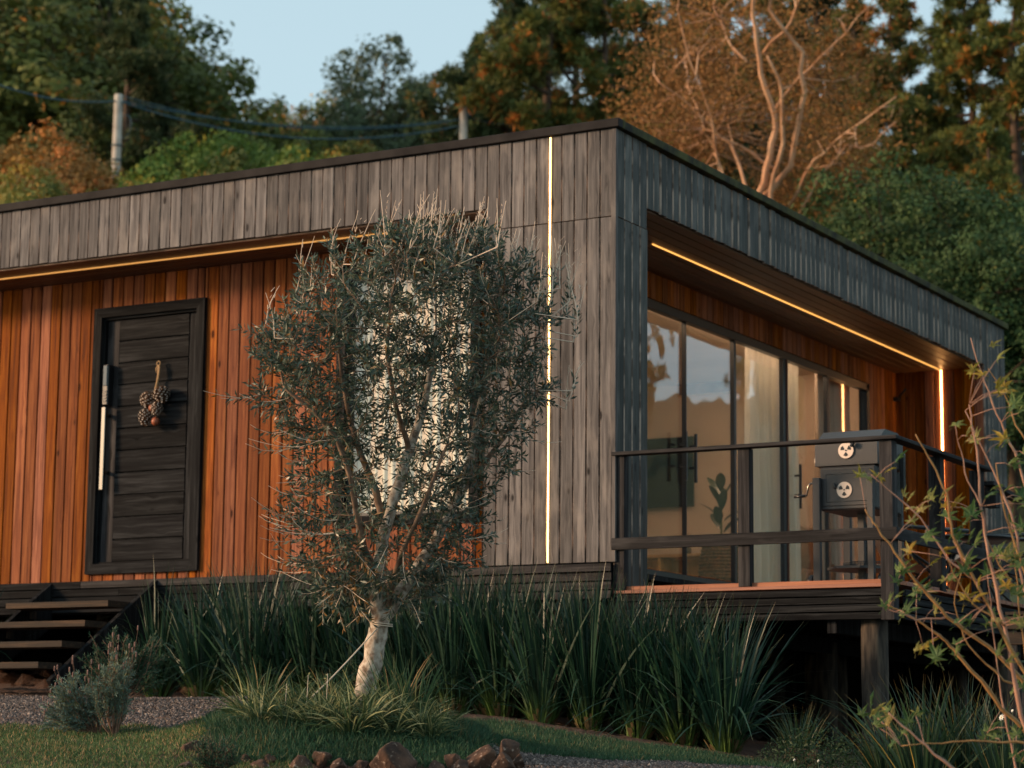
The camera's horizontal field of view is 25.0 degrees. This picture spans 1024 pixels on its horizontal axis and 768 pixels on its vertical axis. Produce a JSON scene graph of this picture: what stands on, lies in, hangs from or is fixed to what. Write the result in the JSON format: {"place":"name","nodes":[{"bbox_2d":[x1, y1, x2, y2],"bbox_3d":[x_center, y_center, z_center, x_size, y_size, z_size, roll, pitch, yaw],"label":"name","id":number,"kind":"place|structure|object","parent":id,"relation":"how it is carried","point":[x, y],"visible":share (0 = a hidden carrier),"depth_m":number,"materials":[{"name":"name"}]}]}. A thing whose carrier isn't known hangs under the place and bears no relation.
{"place":"outdoors","nodes":[
{"label":"outdoors","id":0,"kind":"place"},
{"bbox_2d":[0,715,313,767],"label":"lawn","id":1,"kind":"structure","parent":0,"point":[61,743],"depth_m":12.52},
{"bbox_2d":[0,445,1023,767],"bbox_3d":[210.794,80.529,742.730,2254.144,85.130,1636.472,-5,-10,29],"label":"ground","id":2,"kind":"structure","parent":0,"point":[26,683],"depth_m":19.05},
{"bbox_2d":[0,155,68,203],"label":"bush","id":3,"kind":"object","parent":2,"relation":"on","point":[11,195],"visible":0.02,"depth_m":42.67,"materials":[{"name":"plant"}]},
{"bbox_2d":[0,117,131,198],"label":"bush","id":4,"kind":"object","parent":2,"relation":"on","point":[15,141],"visible":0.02,"depth_m":46.67,"materials":[{"name":"orange plant"}]},
{"bbox_2d":[10,137,123,196],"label":"bush","id":5,"kind":"object","parent":2,"relation":"on","point":[76,180],"visible":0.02,"depth_m":44.88,"materials":[{"name":"orange plant"}]},
{"bbox_2d":[39,655,106,735],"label":"lavender bush","id":6,"kind":"object","parent":2,"relation":"on","point":[71,707],"visible":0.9,"depth_m":13.31,"materials":[{"name":"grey plant"}]},
{"bbox_2d":[0,106,157,194],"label":"bush","id":7,"kind":"object","parent":2,"relation":"on","point":[88,134],"visible":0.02,"depth_m":56.74,"materials":[{"name":"green plant"}]},
{"bbox_2d":[0,580,158,695],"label":"front steps","id":8,"kind":"structure","parent":2,"relation":"on","point":[32,617],"depth_m":18.22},
{"bbox_2d":[0,0,214,170],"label":"leafy tree","id":9,"kind":"object","parent":2,"relation":"on","point":[48,64],"visible":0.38,"depth_m":64.46,"materials":[{"name":"green plant"}]},
{"bbox_2d":[80,625,138,735],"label":"lavender bush","id":10,"kind":"object","parent":2,"relation":"on","point":[116,690],"visible":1,"depth_m":13.24,"materials":[{"name":"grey plant"}]},
{"bbox_2d":[8,0,221,181],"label":"pine tree","id":11,"kind":"object","parent":2,"relation":"on","point":[120,44],"visible":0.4,"depth_m":57.26,"materials":[{"name":"green plant"}]},
{"bbox_2d":[111,94,125,179],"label":"utility pole","id":12,"kind":"object","parent":2,"relation":"on","point":[119,102],"visible":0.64,"depth_m":54.78,"materials":[{"name":"concrete"}]},
{"bbox_2d":[77,625,169,699],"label":"green bush","id":13,"kind":"object","parent":2,"relation":"on","point":[145,676],"visible":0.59,"depth_m":15.46,"materials":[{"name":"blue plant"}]},
{"bbox_2d":[0,0,290,162],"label":"leafy tree","id":14,"kind":"object","parent":2,"relation":"on","point":[218,96],"visible":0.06,"depth_m":72.73,"materials":[{"name":"green plant"}]},
{"bbox_2d":[0,693,310,732],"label":"gravel path","id":15,"kind":"structure","parent":2,"relation":"on","point":[8,702],"depth_m":14.83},
{"bbox_2d":[78,558,236,696],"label":"iris clump","id":16,"kind":"object","parent":2,"relation":"on","point":[163,690],"visible":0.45,"depth_m":17.93,"materials":[{"name":"plant"}]},
{"bbox_2d":[25,0,292,149],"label":"leafy tree","id":17,"kind":"object","parent":2,"relation":"on","point":[172,18],"visible":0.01,"depth_m":87.83,"materials":[{"name":"green plant"}]},
{"bbox_2d":[120,130,244,184],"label":"bush","id":18,"kind":"object","parent":2,"relation":"on","point":[195,161],"visible":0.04,"depth_m":54.88,"materials":[{"name":"green plant"}]},
{"bbox_2d":[123,571,283,696],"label":"iris clump","id":19,"kind":"object","parent":2,"relation":"on","point":[197,672],"visible":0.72,"depth_m":17.43,"materials":[{"name":"plant"}]},
{"bbox_2d":[140,127,266,184],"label":"bush","id":20,"kind":"object","parent":2,"relation":"on","point":[226,139],"visible":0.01,"depth_m":57.11,"materials":[{"name":"green plant"}]},
{"bbox_2d":[186,725,248,767],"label":"bush","id":21,"kind":"object","parent":2,"relation":"on","point":[204,761],"visible":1,"depth_m":11.77,"materials":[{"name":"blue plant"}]},
{"bbox_2d":[175,145,277,178],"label":"bush","id":22,"kind":"object","parent":2,"relation":"on","point":[234,156],"depth_m":53.01,"materials":[{"name":"green plant"}]},
{"bbox_2d":[153,561,311,695],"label":"iris clump","id":23,"kind":"object","parent":2,"relation":"on","point":[221,681],"visible":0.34,"depth_m":17.35,"materials":[{"name":"plant"}]},
{"bbox_2d":[156,556,320,695],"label":"iris clump","id":24,"kind":"object","parent":2,"relation":"on","point":[237,643],"visible":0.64,"depth_m":17.18,"materials":[{"name":"plant"}]},
{"bbox_2d":[192,570,334,697],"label":"iris clump","id":25,"kind":"object","parent":2,"relation":"on","point":[279,661],"visible":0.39,"depth_m":17.07,"materials":[{"name":"plant"}]},
{"bbox_2d":[203,127,343,171],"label":"bush","id":26,"kind":"object","parent":2,"relation":"on","point":[254,149],"visible":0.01,"depth_m":57.87,"materials":[{"name":"green plant"}]},
{"bbox_2d":[210,556,395,700],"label":"iris clump","id":27,"kind":"object","parent":2,"relation":"on","point":[302,648],"visible":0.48,"depth_m":16.94,"materials":[{"name":"plant"}]},
{"bbox_2d":[268,570,393,692],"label":"iris clump","id":28,"kind":"object","parent":2,"relation":"on","point":[335,653],"visible":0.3,"depth_m":16.85,"materials":[{"name":"plant"}]},
{"bbox_2d":[284,122,382,158],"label":"tree","id":29,"kind":"object","parent":2,"relation":"on","point":[317,145],"visible":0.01,"depth_m":74.14,"materials":[{"name":"green plant"}]},
{"bbox_2d":[263,566,428,696],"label":"iris clump","id":30,"kind":"object","parent":2,"relation":"on","point":[352,651],"visible":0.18,"depth_m":16.78,"materials":[{"name":"plant"}]},
{"bbox_2d":[197,699,498,767],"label":"grass bed","id":31,"kind":"object","parent":2,"relation":"on","point":[483,735],"visible":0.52,"depth_m":12.43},
{"bbox_2d":[352,647,431,705],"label":"grass tuft","id":32,"kind":"object","parent":31,"relation":"on","point":[407,685],"visible":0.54,"depth_m":13.06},
{"bbox_2d":[205,188,586,699],"bbox_3d":[-0.683,0.417,13.339,2.201,3.005,1.512,0,-9,4],"label":"olive tree","id":33,"kind":"object","parent":31,"relation":"on","point":[380,606],"visible":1,"depth_m":13.27,"materials":[{"name":"green plant"}]},
{"bbox_2d":[371,652,454,712],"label":"grass tuft","id":34,"kind":"object","parent":31,"relation":"on","point":[430,690],"visible":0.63,"depth_m":13.00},
{"bbox_2d":[297,682,417,736],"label":"lilyturf tuft","id":35,"kind":"object","parent":2,"relation":"on","point":[360,720],"visible":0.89,"depth_m":12.50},
{"bbox_2d":[291,31,455,157],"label":"leafy tree","id":36,"kind":"object","parent":2,"relation":"on","point":[350,92],"visible":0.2,"depth_m":79.31,"materials":[{"name":"green plant"}]},
{"bbox_2d":[329,63,436,150],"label":"leafy tree","id":37,"kind":"object","parent":2,"relation":"on","point":[374,132],"visible":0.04,"depth_m":80.80,"materials":[{"name":"green plant"}]},
{"bbox_2d":[288,557,482,707],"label":"iris clump","id":38,"kind":"object","parent":2,"relation":"on","point":[397,646],"visible":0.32,"depth_m":16.47,"materials":[{"name":"plant"}]},
{"bbox_2d":[369,741,417,767],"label":"rock","id":39,"kind":"object","parent":2,"relation":"on","point":[391,754],"visible":1,"depth_m":11.93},
{"bbox_2d":[316,558,517,707],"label":"iris clump","id":40,"kind":"object","parent":2,"relation":"on","point":[407,636],"visible":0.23,"depth_m":16.49,"materials":[{"name":"plant"}]},
{"bbox_2d":[390,707,470,744],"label":"lilyturf tuft","id":41,"kind":"object","parent":2,"relation":"on","point":[430,726],"visible":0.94,"depth_m":12.51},
{"bbox_2d":[360,558,548,712],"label":"iris clump","id":42,"kind":"object","parent":2,"relation":"on","point":[451,655],"visible":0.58,"depth_m":16.27,"materials":[{"name":"plant"}]},
{"bbox_2d":[399,560,553,714],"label":"iris clump","id":43,"kind":"object","parent":2,"relation":"on","point":[477,706],"visible":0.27,"depth_m":16.26,"materials":[{"name":"plant"}]},
{"bbox_2d":[398,0,579,143],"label":"pine tree","id":44,"kind":"object","parent":2,"relation":"on","point":[451,76],"visible":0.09,"depth_m":61.47,"materials":[{"name":"green plant"}]},
{"bbox_2d":[413,556,566,716],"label":"iris clump","id":45,"kind":"object","parent":2,"relation":"on","point":[491,695],"visible":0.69,"depth_m":16.05,"materials":[{"name":"plant"}]},
{"bbox_2d":[10,609,993,747],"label":"cabin foundation posts","id":46,"kind":"object","parent":2,"relation":"on","point":[849,678],"visible":0.07,"depth_m":24.94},
{"bbox_2d":[0,117,1009,635],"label":"timber cabin","id":47,"kind":"object","parent":46,"relation":"on","point":[690,269],"visible":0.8,"depth_m":19.54,"materials":[{"name":"grey wood"}]},
{"bbox_2d":[84,297,207,574],"bbox_3d":[-3.126,0.459,19.860,1.205,2.330,0.155,-5,-10,29],"label":"door","id":48,"kind":"structure","parent":47,"relation":"in","point":[144,490],"depth_m":19.87,"materials":[{"name":"grey wood"}]},
{"bbox_2d":[138,361,169,425],"bbox_3d":[-3.061,0.079,19.797,0.286,0.576,0.164,-5,-10,29],"label":"pinecone ornament","id":49,"kind":"object","parent":48,"relation":"hanging from","point":[147,400],"visible":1,"depth_m":19.76,"materials":[{"name":"plant"}]},
{"bbox_2d":[333,251,481,527],"bbox_3d":[-0.817,0.063,18.627,1.360,2.160,0.143,-5,-10,29],"label":"window","id":50,"kind":"structure","parent":47,"relation":"in","point":[365,517],"depth_m":18.68,"materials":[{"name":"white glass"}]},
{"bbox_2d":[647,436,693,508],"bbox_3d":[1.499,1.000,25.632,1.150,0.776,0.049,-5,-10,29],"label":"television","id":51,"kind":"object","parent":47,"relation":"attached to","point":[664,480],"visible":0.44,"depth_m":25.48,"materials":[{"name":"black"}]},
{"bbox_2d":[647,553,700,576],"bbox_3d":[1.400,2.255,25.308,1.700,0.726,0.330,-5,-10,29],"label":"oak cabinet","id":52,"kind":"object","parent":47,"relation":"on","point":[668,562],"visible":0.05,"depth_m":25.19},
{"bbox_2d":[677,381,729,397],"bbox_3d":[2.144,-0.196,25.511,0.700,0.650,0.020,-5,-10,29],"label":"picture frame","id":53,"kind":"object","parent":47,"relation":"attached to","point":[709,388],"visible":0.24,"depth_m":25.47,"materials":[{"name":"wood"}]},
{"bbox_2d":[698,545,737,582],"bbox_3d":[2.121,1.960,23.447,0.473,0.775,0.473,-5,-10,29],"label":"wicker basket","id":54,"kind":"object","parent":47,"relation":"on","point":[714,563],"visible":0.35,"depth_m":23.29,"materials":[{"name":"brown wicker"}]},
{"bbox_2d":[702,473,737,533],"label":"rubber plant","id":55,"kind":"object","parent":54,"relation":"on","point":[718,491],"visible":0.88,"depth_m":23.53,"materials":[{"name":"green plant"}]},
{"bbox_2d":[647,298,869,583],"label":"sliding glass doors","id":56,"kind":"structure","parent":47,"relation":"in","point":[784,358],"depth_m":21.54,"materials":[{"name":"black metal"}]},
{"bbox_2d":[744,347,780,582],"bbox_3d":[2.453,0.829,22.175,0.152,2.540,0.956,-5,-10,29],"label":"curtain","id":57,"kind":"object","parent":47,"relation":"hanging from","point":[761,417],"visible":0.56,"depth_m":22.03,"materials":[{"name":"white fabric"}]},
{"bbox_2d":[788,363,800,581],"bbox_3d":[2.765,0.918,22.714,0.126,2.540,0.186,-1,-9,10],"label":"curtain","id":58,"kind":"object","parent":47,"relation":"hanging from","point":[795,548],"visible":0.67,"depth_m":22.69,"materials":[{"name":"white fabric"}]},
{"bbox_2d":[815,374,854,580],"bbox_3d":[3.286,1.068,23.626,0.152,2.540,0.916,-5,-10,29],"label":"curtain","id":59,"kind":"object","parent":47,"relation":"hanging from","point":[839,409],"visible":0.31,"depth_m":23.60,"materials":[{"name":"beige fabric"}]},
{"bbox_2d":[430,558,581,717],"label":"iris clump","id":60,"kind":"object","parent":2,"relation":"on","point":[518,714],"visible":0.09,"depth_m":16.41,"materials":[{"name":"plant"}]},
{"bbox_2d":[408,579,620,724],"bbox_3d":[0.158,1.847,16.037,1.760,1.062,1.540,7,-11,-36],"label":"iris clump","id":61,"kind":"object","parent":2,"relation":"on","point":[536,688],"visible":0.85,"depth_m":15.79,"materials":[{"name":"plant"}]},
{"bbox_2d":[424,561,614,718],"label":"iris clump","id":62,"kind":"object","parent":2,"relation":"on","point":[520,611],"visible":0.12,"depth_m":16.16,"materials":[{"name":"plant"}]},
{"bbox_2d":[450,0,642,131],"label":"pine tree","id":63,"kind":"object","parent":2,"relation":"on","point":[528,64],"visible":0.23,"depth_m":58.15,"materials":[{"name":"green plant"}]},
{"bbox_2d":[503,561,684,730],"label":"iris clump","id":64,"kind":"object","parent":2,"relation":"on","point":[577,672],"visible":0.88,"depth_m":15.64,"materials":[{"name":"plant"}]},
{"bbox_2d":[523,566,673,727],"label":"iris clump","id":65,"kind":"object","parent":2,"relation":"on","point":[569,717],"visible":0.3,"depth_m":15.84,"materials":[{"name":"plant"}]},
{"bbox_2d":[502,0,717,168],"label":"pine tree","id":66,"kind":"object","parent":2,"relation":"on","point":[565,71],"visible":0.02,"depth_m":67.92,"materials":[{"name":"green plant"}]},
{"bbox_2d":[458,739,775,767],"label":"gravel patch","id":67,"kind":"object","parent":2,"relation":"on","point":[530,760],"visible":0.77,"depth_m":12.79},
{"bbox_2d":[535,0,717,140],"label":"pine tree","id":68,"kind":"object","parent":2,"relation":"on","point":[595,22],"visible":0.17,"depth_m":59.45,"materials":[{"name":"green plant"}]},
{"bbox_2d":[519,570,737,734],"bbox_3d":[0.900,1.835,15.873,1.462,1.191,1.820,5,-10,-28],"label":"iris clump","id":69,"kind":"object","parent":2,"relation":"on","point":[614,726],"visible":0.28,"depth_m":15.72,"materials":[{"name":"plant"}]},
{"bbox_2d":[461,716,800,767],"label":"lawn strip","id":70,"kind":"object","parent":2,"relation":"on","point":[536,737],"visible":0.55,"depth_m":13.92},
{"bbox_2d":[567,0,727,160],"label":"pine tree","id":71,"kind":"object","parent":2,"relation":"on","point":[627,47],"visible":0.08,"depth_m":62.11,"materials":[{"name":"green plant"}]},
{"bbox_2d":[549,585,770,740],"bbox_3d":[0.872,1.906,15.833,1.551,1.081,1.524,7,-11,-37],"label":"iris clump","id":72,"kind":"object","parent":2,"relation":"on","point":[635,728],"visible":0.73,"depth_m":15.50,"materials":[{"name":"plant"}]},
{"bbox_2d":[562,579,758,744],"bbox_3d":[0.988,1.932,15.751,1.622,1.242,1.390,2,-10,-16],"label":"iris clump","id":73,"kind":"object","parent":2,"relation":"on","point":[656,734],"visible":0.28,"depth_m":15.60,"materials":[{"name":"plant"}]},
{"bbox_2d":[597,0,778,179],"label":"pine tree","id":74,"kind":"object","parent":2,"relation":"on","point":[735,172],"visible":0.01,"depth_m":72.09,"materials":[{"name":"green plant"}]},
{"bbox_2d":[569,587,825,745],"bbox_3d":[1.175,1.877,15.429,1.826,1.098,2.270,0,-8,-14],"label":"iris clump","id":75,"kind":"object","parent":2,"relation":"on","point":[675,724],"visible":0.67,"depth_m":15.32,"materials":[{"name":"plant"}]},
{"bbox_2d":[601,606,839,748],"bbox_3d":[1.308,1.988,15.643,1.744,1.035,1.577,8,-12,-40],"label":"iris clump","id":76,"kind":"object","parent":2,"relation":"on","point":[704,744],"visible":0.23,"depth_m":15.38,"materials":[{"name":"plant"}]},
{"bbox_2d":[606,595,866,753],"bbox_3d":[1.558,1.905,15.126,1.855,1.054,2.003,-2,-9,13],"label":"iris clump","id":77,"kind":"object","parent":2,"relation":"on","point":[727,731],"visible":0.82,"depth_m":15.11,"materials":[{"name":"plant"}]},
{"bbox_2d":[647,590,853,745],"bbox_3d":[1.509,1.935,15.628,1.603,1.141,1.614,1,-9,-4],"label":"iris clump","id":78,"kind":"object","parent":2,"relation":"on","point":[758,704],"visible":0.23,"depth_m":15.64,"materials":[{"name":"plant"}]},
{"bbox_2d":[581,0,929,224],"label":"bare trunked tree","id":79,"kind":"object","parent":2,"relation":"on","point":[690,127],"visible":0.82,"depth_m":40.77,"materials":[{"name":"orange plant"}]},
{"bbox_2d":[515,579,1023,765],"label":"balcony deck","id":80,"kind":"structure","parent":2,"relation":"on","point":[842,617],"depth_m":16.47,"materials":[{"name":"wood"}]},
{"bbox_2d":[611,435,1023,620],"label":"balcony railing","id":81,"kind":"object","parent":80,"relation":"attached to","point":[746,538],"visible":0.85,"depth_m":16.25,"materials":[{"name":"grey wood"}]},
{"bbox_2d":[794,429,905,580],"bbox_3d":[2.436,0.914,16.542,0.658,1.136,0.620,-5,-10,29],"label":"charcoal oven barbecue","id":82,"kind":"object","parent":80,"relation":"on","point":[837,488],"visible":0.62,"depth_m":16.35,"materials":[{"name":"black metal"}]},
{"bbox_2d":[822,468,871,506],"bbox_3d":[2.366,0.730,16.306,0.374,0.257,0.007,-5,-10,29],"label":"door panel","id":83,"kind":"structure","parent":82,"relation":"in","point":[837,477],"depth_m":16.32,"materials":[{"name":"black metal"}]},
{"bbox_2d":[866,516,969,589],"bbox_3d":[3.222,1.335,18.248,0.833,0.872,0.572,2,-9,-6],"label":"canvas sling chair","id":84,"kind":"object","parent":80,"relation":"on","point":[918,569],"visible":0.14,"depth_m":18.02,"materials":[{"name":"grey fabric"}]},
{"bbox_2d":[688,0,852,179],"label":"pine tree","id":85,"kind":"object","parent":2,"relation":"on","point":[782,18],"visible":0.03,"depth_m":70.97,"materials":[{"name":"green plant"}]},
{"bbox_2d":[757,705,835,749],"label":"flax clump","id":86,"kind":"object","parent":2,"relation":"on","point":[801,732],"visible":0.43,"depth_m":14.81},
{"bbox_2d":[711,0,904,220],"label":"pine tree","id":87,"kind":"object","parent":2,"relation":"on","point":[805,40],"visible":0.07,"depth_m":59.55,"materials":[{"name":"green plant"}]},
{"bbox_2d":[772,718,866,767],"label":"weed patch","id":88,"kind":"object","parent":2,"relation":"on","point":[805,755],"visible":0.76,"depth_m":14.19,"materials":[{"name":"green plant"}]},
{"bbox_2d":[807,730,891,767],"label":"weed patch","id":89,"kind":"object","parent":2,"relation":"on","point":[842,758],"visible":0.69,"depth_m":13.80,"materials":[{"name":"green plant"}]},
{"bbox_2d":[796,0,938,221],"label":"pine tree","id":90,"kind":"object","parent":2,"relation":"on","point":[883,88],"visible":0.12,"depth_m":57.60,"materials":[{"name":"green plant"}]},
{"bbox_2d":[795,173,943,257],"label":"leafy tree","id":91,"kind":"object","parent":2,"relation":"on","point":[821,203],"visible":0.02,"depth_m":40.89,"materials":[{"name":"green plant"}]},
{"bbox_2d":[819,106,930,244],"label":"pine tree","id":92,"kind":"object","parent":2,"relation":"on","point":[878,141],"visible":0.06,"depth_m":51.19,"materials":[{"name":"green plant"}]},
{"bbox_2d":[820,695,937,767],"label":"flax clump","id":93,"kind":"object","parent":2,"relation":"on","point":[879,762],"visible":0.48,"depth_m":13.40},
{"bbox_2d":[787,148,1023,457],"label":"leafy tree","id":94,"kind":"object","parent":2,"relation":"on","point":[873,236],"visible":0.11,"depth_m":37.41,"materials":[{"name":"green plant"}]},
{"bbox_2d":[831,0,984,246],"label":"pine tree","id":95,"kind":"object","parent":2,"relation":"on","point":[901,20],"visible":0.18,"depth_m":61.83,"materials":[{"name":"green plant"}]},
{"bbox_2d":[836,676,1010,767],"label":"flax clump","id":96,"kind":"object","parent":2,"relation":"on","point":[927,760],"visible":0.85,"depth_m":13.10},
{"bbox_2d":[851,671,1023,767],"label":"flax clump","id":97,"kind":"object","parent":2,"relation":"on","point":[960,759],"visible":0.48,"depth_m":13.30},
{"bbox_2d":[852,338,1023,767],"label":"young maple","id":98,"kind":"object","parent":2,"relation":"on","point":[1006,555],"visible":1,"depth_m":10.14,"materials":[{"name":"green plant"}]},
{"bbox_2d":[903,134,987,224],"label":"pine tree","id":99,"kind":"object","parent":2,"relation":"on","point":[943,159],"visible":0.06,"depth_m":51.31,"materials":[{"name":"green plant"}]},
{"bbox_2d":[872,174,1023,489],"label":"leafy tree","id":100,"kind":"object","parent":2,"relation":"on","point":[970,273],"visible":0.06,"depth_m":36.52,"materials":[{"name":"green plant"}]},
{"bbox_2d":[879,0,1023,217],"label":"pine tree","id":101,"kind":"object","parent":2,"relation":"on","point":[952,28],"visible":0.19,"depth_m":55.43,"materials":[{"name":"green plant"}]},
{"bbox_2d":[893,198,1023,537],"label":"leafy tree","id":102,"kind":"object","parent":2,"relation":"on","point":[972,239],"visible":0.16,"depth_m":35.63,"materials":[{"name":"green plant"}]},
{"bbox_2d":[910,688,1023,767],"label":"flax clump","id":103,"kind":"object","parent":2,"relation":"on","point":[994,760],"visible":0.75,"depth_m":12.99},
{"bbox_2d":[923,0,1023,232],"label":"pine tree","id":104,"kind":"object","parent":2,"relation":"on","point":[994,46],"visible":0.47,"depth_m":53.36,"materials":[{"name":"green plant"}]},
{"bbox_2d":[933,121,1023,252],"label":"pine tree","id":105,"kind":"object","parent":2,"relation":"on","point":[988,168],"visible":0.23,"depth_m":47.16,"materials":[{"name":"green plant"}]},
{"bbox_2d":[1004,611,1023,765],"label":"side landing","id":106,"kind":"object","parent":2,"relation":"on","point":[1016,640],"visible":0.31,"depth_m":15.19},
{"bbox_2d":[119,0,1023,222],"label":"sky","id":107,"kind":"structure","parent":0,"point":[290,41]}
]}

